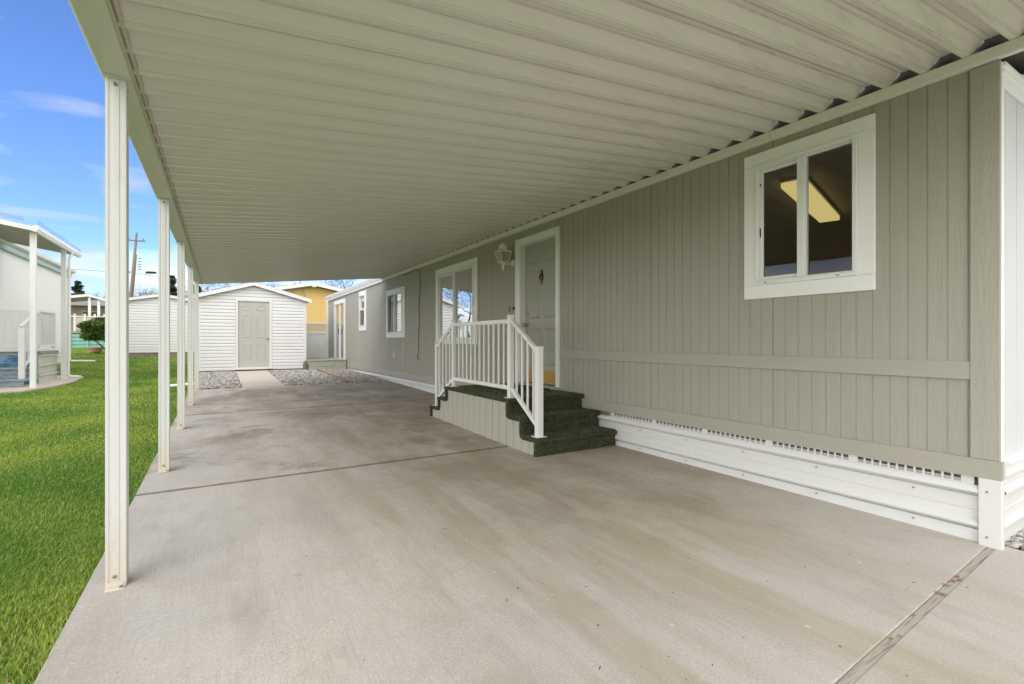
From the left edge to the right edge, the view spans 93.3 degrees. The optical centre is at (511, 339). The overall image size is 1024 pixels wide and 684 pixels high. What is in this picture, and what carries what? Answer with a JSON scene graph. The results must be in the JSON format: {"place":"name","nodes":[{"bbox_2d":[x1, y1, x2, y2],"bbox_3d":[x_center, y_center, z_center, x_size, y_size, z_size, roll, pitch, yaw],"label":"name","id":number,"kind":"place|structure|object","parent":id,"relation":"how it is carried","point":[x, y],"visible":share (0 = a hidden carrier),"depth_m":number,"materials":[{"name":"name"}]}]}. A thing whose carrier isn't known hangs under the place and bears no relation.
{"place":"outdoors","nodes":[
{"label":"outdoors","id":0,"kind":"place"},
{"bbox_2d":[0,375,83,393],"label":"patio paving","id":1,"kind":"structure","parent":0,"point":[58,381],"depth_m":10.54,"materials":[{"name":"concrete"}]},
{"bbox_2d":[0,310,38,387],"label":"deck steps","id":2,"kind":"structure","parent":1,"relation":"on","point":[11,377],"depth_m":10.27,"materials":[{"name":"white plastic"}]},
{"bbox_2d":[0,309,58,383],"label":"neighbour deck","id":3,"kind":"structure","parent":1,"relation":"on","point":[10,323],"depth_m":10.85,"materials":[{"name":"white plastic"}]},
{"bbox_2d":[0,212,81,387],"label":"patio cover","id":4,"kind":"object","parent":1,"relation":"on","point":[34,237],"visible":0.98,"depth_m":11.17,"materials":[{"name":"paint"}]},
{"bbox_2d":[71,314,104,347],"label":"teal deck","id":5,"kind":"structure","parent":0,"point":[77,341],"depth_m":31.62,"materials":[{"name":"paint"}]},
{"bbox_2d":[71,294,104,317],"bbox_3d":[-29.456,-1.905,33.203,4.900,2.290,3.500,0,0,-31],"label":"porch canopy","id":6,"kind":"object","parent":5,"relation":"on","point":[83,297],"visible":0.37,"depth_m":32.30,"materials":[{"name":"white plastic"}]},
{"bbox_2d":[0,348,325,683],"bbox_3d":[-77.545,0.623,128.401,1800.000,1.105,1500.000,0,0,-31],"label":"lawn ground","id":7,"kind":"structure","parent":0,"point":[61,492],"depth_m":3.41,"materials":[{"name":"green plant"}]},
{"bbox_2d":[0,238,94,364],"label":"neighbour house","id":8,"kind":"structure","parent":7,"relation":"on","point":[14,276],"depth_m":14.01,"materials":[{"name":"white"}]},
{"bbox_2d":[71,280,85,294],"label":"evergreen tree","id":9,"kind":"object","parent":7,"relation":"on","point":[78,286],"visible":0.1,"depth_m":58.91,"materials":[{"name":"green plant"}]},
{"bbox_2d":[71,300,104,330],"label":"beige house","id":10,"kind":"structure","parent":7,"relation":"on","point":[79,308],"depth_m":35.05,"materials":[{"name":"paint"}]},
{"bbox_2d":[81,310,96,317],"bbox_3d":[-30.660,-1.800,35.186,1.010,0.680,0.060,0,0,-31],"label":"window","id":11,"kind":"structure","parent":10,"relation":"in","point":[83,312],"depth_m":35.07,"materials":[{"name":"white plastic"}]},
{"bbox_2d":[89,347,102,352],"bbox_3d":[-19.513,0.472,22.678,0.520,0.275,0.512,0,0,-31],"label":"flower pot","id":12,"kind":"object","parent":7,"relation":"on","point":[95,349],"visible":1,"depth_m":22.52,"materials":[{"name":"ceramic"}]},
{"bbox_2d":[76,316,129,349],"bbox_3d":[-19.239,-0.231,23.096,2.330,1.842,1.862,0,0,-31],"label":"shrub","id":13,"kind":"object","parent":7,"relation":"on","point":[92,329],"visible":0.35,"depth_m":22.48,"materials":[{"name":"green plant"}]},
{"bbox_2d":[129,232,144,296],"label":"utility pole","id":14,"kind":"object","parent":7,"relation":"on","point":[133,267],"visible":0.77,"depth_m":44.91,"materials":[{"name":"brown wood"}]},
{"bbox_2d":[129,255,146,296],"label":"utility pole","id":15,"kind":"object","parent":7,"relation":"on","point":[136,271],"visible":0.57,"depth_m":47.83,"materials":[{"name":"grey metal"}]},
{"bbox_2d":[75,269,228,286],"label":"power line","id":16,"kind":"object","parent":15,"relation":"attached to","point":[151,275],"visible":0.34,"depth_m":48.16,"materials":[{"name":"grey metal"}]},
{"bbox_2d":[129,285,157,296],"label":"bare tree","id":17,"kind":"object","parent":7,"relation":"on","point":[144,293],"visible":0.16,"depth_m":60.30,"materials":[{"name":"grey plant"}]},
{"bbox_2d":[129,294,187,356],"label":"storage building","id":18,"kind":"structure","parent":7,"relation":"on","point":[143,326],"depth_m":20.87,"materials":[{"name":"white plastic"}]},
{"bbox_2d":[170,275,176,295],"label":"evergreen tree","id":19,"kind":"object","parent":7,"relation":"on","point":[173,289],"visible":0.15,"depth_m":49.93,"materials":[{"name":"green plant"}]},
{"bbox_2d":[175,283,233,297],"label":"bare tree","id":20,"kind":"object","parent":7,"relation":"on","point":[206,288],"visible":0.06,"depth_m":59.30,"materials":[{"name":"grey plant"}]},
{"bbox_2d":[199,282,311,371],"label":"garden shed","id":21,"kind":"structure","parent":7,"relation":"on","point":[255,326],"depth_m":15.08,"materials":[{"name":"white plastic"}]},
{"bbox_2d":[238,301,268,367],"bbox_3d":[-8.054,-0.175,15.097,0.868,2.058,0.110,0,0,-31],"label":"door","id":22,"kind":"structure","parent":21,"relation":"in","point":[253,317],"depth_m":15.11,"materials":[{"name":"grey paint"}]},
{"bbox_2d":[274,282,342,331],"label":"yellow house","id":23,"kind":"structure","parent":7,"relation":"on","point":[317,293],"depth_m":26.21,"materials":[{"name":"paint"}]},
{"bbox_2d":[306,322,326,357],"bbox_3d":[-7.551,0.085,19.528,3.080,1.610,0.100,0,0,-31],"label":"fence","id":24,"kind":"object","parent":7,"relation":"on","point":[316,344],"visible":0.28,"depth_m":19.35,"materials":[{"name":"beige plastic"}]},
{"bbox_2d":[325,279,353,288],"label":"bare tree","id":25,"kind":"object","parent":7,"relation":"on","point":[339,282],"visible":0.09,"depth_m":61.08,"materials":[{"name":"grey plant"}]},
{"bbox_2d":[325,51,1023,549],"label":"manufactured house","id":26,"kind":"structure","parent":7,"relation":"on","point":[743,315],"depth_m":3.60,"materials":[{"name":"beige paint"}]},
{"bbox_2d":[334,298,344,358],"bbox_3d":[-6.154,-0.370,17.212,0.080,2.100,1.830,0,0,-31],"label":"sliding door","id":27,"kind":"structure","parent":26,"relation":"in","point":[339,306],"depth_m":17.17,"materials":[{"name":"white plastic"}]},
{"bbox_2d":[359,290,365,330],"bbox_3d":[-4.449,-0.870,14.427,0.068,1.180,0.820,0,0,-31],"label":"window","id":28,"kind":"structure","parent":26,"relation":"in","point":[362,295],"depth_m":14.45,"materials":[{"name":"white plastic"}]},
{"bbox_2d":[386,286,404,337],"bbox_3d":[-2.821,-0.652,11.731,0.068,1.185,1.440,0,0,-31],"label":"window","id":29,"kind":"structure","parent":26,"relation":"in","point":[395,298],"depth_m":11.73,"materials":[{"name":"white plastic"}]},
{"bbox_2d":[405,269,419,359],"bbox_3d":[-2.316,-0.554,10.804,0.044,1.959,1.310,0,0,-33],"label":"cable","id":30,"kind":"object","parent":26,"relation":"attached to","point":[419,319],"visible":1,"depth_m":10.34,"materials":[{"name":"black rubber"}]},
{"bbox_2d":[436,257,477,343],"bbox_3d":[-1.024,-0.650,8.756,0.068,1.440,1.790,0,0,-31],"label":"window","id":31,"kind":"structure","parent":26,"relation":"in","point":[456,284],"depth_m":8.67,"materials":[{"name":"white plastic"}]},
{"bbox_2d":[494,242,514,270],"bbox_3d":[-0.107,-1.204,6.997,0.248,0.417,0.196,0,0,-31],"label":"wall lantern","id":32,"kind":"object","parent":26,"relation":"attached to","point":[502,254],"depth_m":6.95,"materials":[{"name":"white glass"}]},
{"bbox_2d":[523,238,554,384],"bbox_3d":[0.389,-0.372,6.514,0.110,1.913,0.846,0,0,-31],"label":"front door","id":33,"kind":"structure","parent":26,"relation":"in","point":[539,324],"depth_m":6.52,"materials":[{"name":"beige paint"}]},
{"bbox_2d":[779,177,840,222],"bbox_3d":[3.357,-1.527,5.380,0.235,0.074,1.931,0,0,42],"label":"ceiling lamp","id":34,"kind":"object","parent":26,"relation":"attached to","point":[822,208],"visible":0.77,"depth_m":5.24,"materials":[{"name":"paint"}]},
{"bbox_2d":[744,113,875,299],"bbox_3d":[2.130,-0.899,3.532,0.070,1.147,0.911,0,0,-31],"label":"window","id":35,"kind":"structure","parent":26,"relation":"in","point":[860,132],"depth_m":3.50,"materials":[{"name":"white plastic"}]},
{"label":"gravel bed","id":36,"kind":"structure","parent":7,"relation":"on","visible":0},
{"bbox_2d":[199,369,346,388],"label":"gravel","id":37,"kind":"structure","parent":36,"relation":"on","point":[218,379],"depth_m":12.40,"materials":[{"name":"grey gravel"}]},
{"bbox_2d":[303,361,307,369],"bbox_3d":[-6.636,0.835,15.525,0.156,0.350,0.156,0,0,-31],"label":"log post","id":38,"kind":"object","parent":37,"relation":"on","point":[305,365],"visible":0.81,"depth_m":15.46,"materials":[{"name":"brown wood"}]},
{"bbox_2d":[306,358,345,369],"bbox_3d":[-6.590,0.836,16.753,1.180,0.368,2.205,0,0,-31],"label":"deck step","id":39,"kind":"object","parent":36,"relation":"on","point":[328,363],"visible":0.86,"depth_m":15.87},
{"bbox_2d":[320,370,351,382],"bbox_3d":[-4.906,0.995,13.346,0.090,0.109,3.881,0,0,-31],"label":"edging board","id":40,"kind":"object","parent":36,"relation":"on","point":[338,377],"visible":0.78,"depth_m":12.95,"materials":[{"name":"brown wood"}]},
{"bbox_2d":[0,0,366,297],"label":"sky","id":41,"kind":"structure","parent":0,"point":[52,86],"materials":[{"name":"blue"}]},
{"bbox_2d":[236,370,284,387],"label":"garden path","id":42,"kind":"structure","parent":0,"point":[263,378],"depth_m":12.27,"materials":[{"name":"concrete"}]},
{"bbox_2d":[185,381,434,415],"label":"driveway slab","id":43,"kind":"structure","parent":0,"point":[215,401],"depth_m":9.08,"materials":[{"name":"concrete"}]},
{"bbox_2d":[135,399,506,495],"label":"driveway slab","id":44,"kind":"structure","parent":0,"point":[205,450],"depth_m":5.30,"materials":[{"name":"concrete"}]},
{"bbox_2d":[320,369,386,382],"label":"gravel","id":45,"kind":"structure","parent":0,"point":[352,380],"depth_m":13.17,"materials":[{"name":"grey gravel"}]},
{"bbox_2d":[349,377,374,379],"bbox_3d":[-3.911,1.009,12.627,0.641,0.040,0.120,0,0,-34],"label":"stepping timber","id":46,"kind":"object","parent":45,"relation":"on","point":[361,378],"visible":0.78,"depth_m":12.57,"materials":[{"name":"brown wood"}]},
{"bbox_2d":[34,445,985,683],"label":"driveway slab","id":47,"kind":"structure","parent":0,"point":[236,583],"depth_m":2.29,"materials":[{"name":"concrete"}]},
{"bbox_2d":[136,446,508,495],"bbox_3d":[-0.955,1.181,4.611,4.188,0.086,0.023,0,0,-31],"label":"slab joint","id":48,"kind":"object","parent":47,"relation":"in","point":[310,472],"visible":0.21,"depth_m":4.12,"materials":[{"name":"grey concrete"}]},
{"bbox_2d":[429,383,616,456],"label":"porch steps","id":49,"kind":"structure","parent":47,"relation":"on","point":[570,423],"depth_m":5.32,"materials":[{"name":"carpet"}]},
{"bbox_2d":[433,314,546,437],"bbox_3d":[-0.408,0.342,5.899,0.122,1.233,2.722,0,0,-31],"label":"stair railing","id":50,"kind":"object","parent":49,"relation":"on","point":[535,415],"visible":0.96,"depth_m":5.41,"materials":[{"name":"white paint"}]},
{"bbox_2d":[514,385,549,391],"bbox_3d":[0.128,0.622,6.269,0.460,0.012,0.640,0,0,-31],"label":"door mat","id":51,"kind":"object","parent":49,"relation":"on","point":[524,388],"depth_m":6.14,"materials":[{"name":"black"}]},
{"bbox_2d":[68,0,1023,592],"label":"carport","id":52,"kind":"object","parent":47,"relation":"on","point":[294,140],"visible":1,"depth_m":2.79,"materials":[{"name":"paint"}]},
{"bbox_2d":[854,546,1023,683],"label":"driveway slab","id":53,"kind":"structure","parent":0,"point":[969,629],"depth_m":1.85,"materials":[{"name":"concrete"}]},
{"bbox_2d":[835,547,994,683],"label":"joint board","id":54,"kind":"object","parent":53,"relation":"in","point":[855,673],"visible":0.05,"depth_m":1.94,"materials":[{"name":"grey wood"}]},
{"bbox_2d":[1005,528,1023,550],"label":"gravel","id":55,"kind":"structure","parent":0,"point":[1016,541],"depth_m":2.71,"materials":[{"name":"grey gravel"}]}
]}

